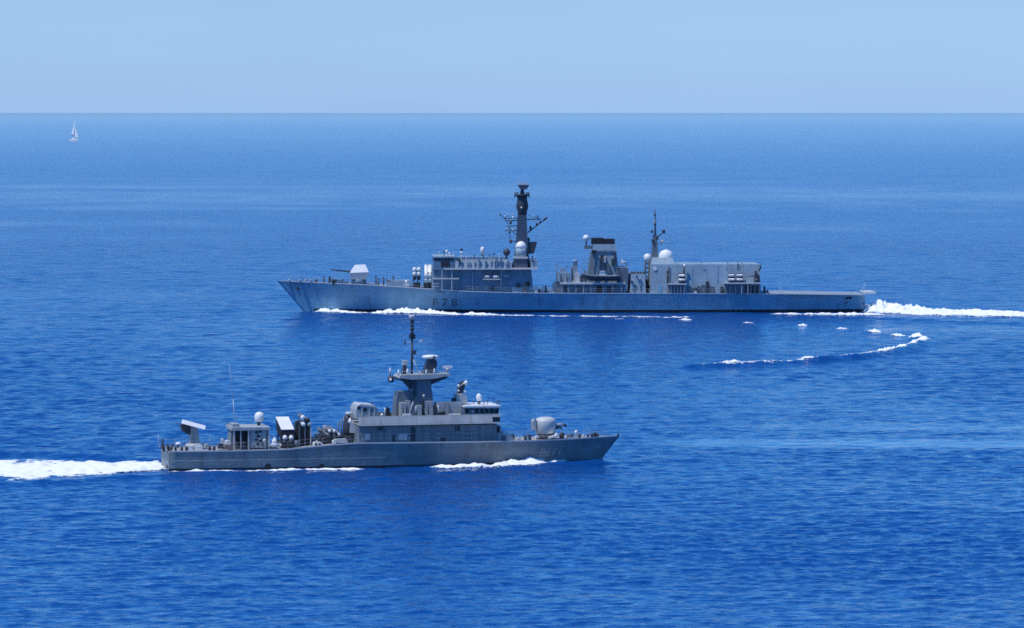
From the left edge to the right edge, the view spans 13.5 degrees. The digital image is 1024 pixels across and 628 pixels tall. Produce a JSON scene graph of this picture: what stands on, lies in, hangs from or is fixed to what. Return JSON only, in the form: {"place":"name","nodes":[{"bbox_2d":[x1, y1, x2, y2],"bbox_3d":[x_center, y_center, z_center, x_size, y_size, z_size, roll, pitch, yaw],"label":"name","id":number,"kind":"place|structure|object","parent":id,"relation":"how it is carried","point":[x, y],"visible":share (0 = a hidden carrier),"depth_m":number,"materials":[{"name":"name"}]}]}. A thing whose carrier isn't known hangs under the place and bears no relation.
{"place":"outdoors","nodes":[
{"label":"outdoors","id":0,"kind":"place"},
{"bbox_2d":[0,114,1023,627],"bbox_3d":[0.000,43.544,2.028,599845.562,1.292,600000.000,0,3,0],"label":"water","id":1,"kind":"structure","parent":0,"point":[148,262],"depth_m":732.09,"materials":[{"name":"blue liquid"}]},
{"bbox_2d":[69,122,77,140],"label":"sailing yacht","id":2,"kind":"object","parent":1,"relation":"on","point":[72,134],"visible":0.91,"depth_m":6841.56,"materials":[{"name":"white fabric"}]},
{"bbox_2d":[0,459,165,480],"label":"wake foam","id":3,"kind":"object","parent":1,"relation":"on","point":[36,468],"visible":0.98,"depth_m":531.70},
{"bbox_2d":[170,467,360,471],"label":"side foam","id":4,"kind":"object","parent":1,"relation":"on","point":[289,469],"visible":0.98,"depth_m":531.83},
{"bbox_2d":[158,315,618,470],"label":"patrol ship","id":5,"kind":"object","parent":1,"relation":"on","point":[415,427],"visible":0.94,"depth_m":537.79,"materials":[{"name":"paint"}]},
{"bbox_2d":[432,457,566,468],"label":"bow wave foam","id":6,"kind":"object","parent":1,"relation":"on","point":[529,460],"visible":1,"depth_m":538.56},
{"bbox_2d":[314,307,687,317],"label":"bow wave foam","id":7,"kind":"object","parent":1,"relation":"on","point":[415,311],"visible":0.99,"depth_m":947.89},
{"bbox_2d":[278,183,875,312],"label":"frigate","id":8,"kind":"object","parent":1,"relation":"on","point":[474,284],"visible":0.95,"depth_m":953.24,"materials":[{"name":"metal"}]},
{"bbox_2d":[581,271,619,280],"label":"rigid inflatable boat","id":9,"kind":"object","parent":8,"relation":"hanging from","point":[602,276],"visible":1,"depth_m":951.58,"materials":[{"name":"rubber"}]},
{"bbox_2d":[723,359,738,362],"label":"breaking crest","id":10,"kind":"object","parent":1,"relation":"on","point":[734,360],"visible":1,"depth_m":750.62,"materials":[{"name":"liquid"}]},
{"bbox_2d":[705,340,923,363],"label":"foam streaks","id":11,"kind":"object","parent":1,"relation":"on","point":[801,358],"visible":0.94,"depth_m":756.66,"materials":[{"name":"liquid"}]},
{"bbox_2d":[774,312,883,314],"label":"side foam","id":12,"kind":"object","parent":1,"relation":"on","point":[852,313],"visible":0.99,"depth_m":943.21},
{"bbox_2d":[877,346,895,350],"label":"breaking crest","id":13,"kind":"object","parent":1,"relation":"on","point":[886,349],"visible":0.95,"depth_m":788.61,"materials":[{"name":"liquid"}]},
{"bbox_2d":[909,333,922,336],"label":"breaking crest","id":14,"kind":"object","parent":1,"relation":"on","point":[915,334],"visible":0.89,"depth_m":836.47,"materials":[{"name":"liquid"}]},
{"bbox_2d":[909,336,928,342],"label":"breaking crest","id":15,"kind":"object","parent":1,"relation":"on","point":[921,338],"visible":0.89,"depth_m":821.96,"materials":[{"name":"liquid"}]},
{"bbox_2d":[862,299,1023,316],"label":"wake foam","id":16,"kind":"object","parent":1,"relation":"on","point":[879,306],"visible":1,"depth_m":950.01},
{"bbox_2d":[0,0,1023,113],"label":"sky","id":17,"kind":"structure","parent":0,"point":[57,56],"materials":[{"name":"blue"}]}
]}

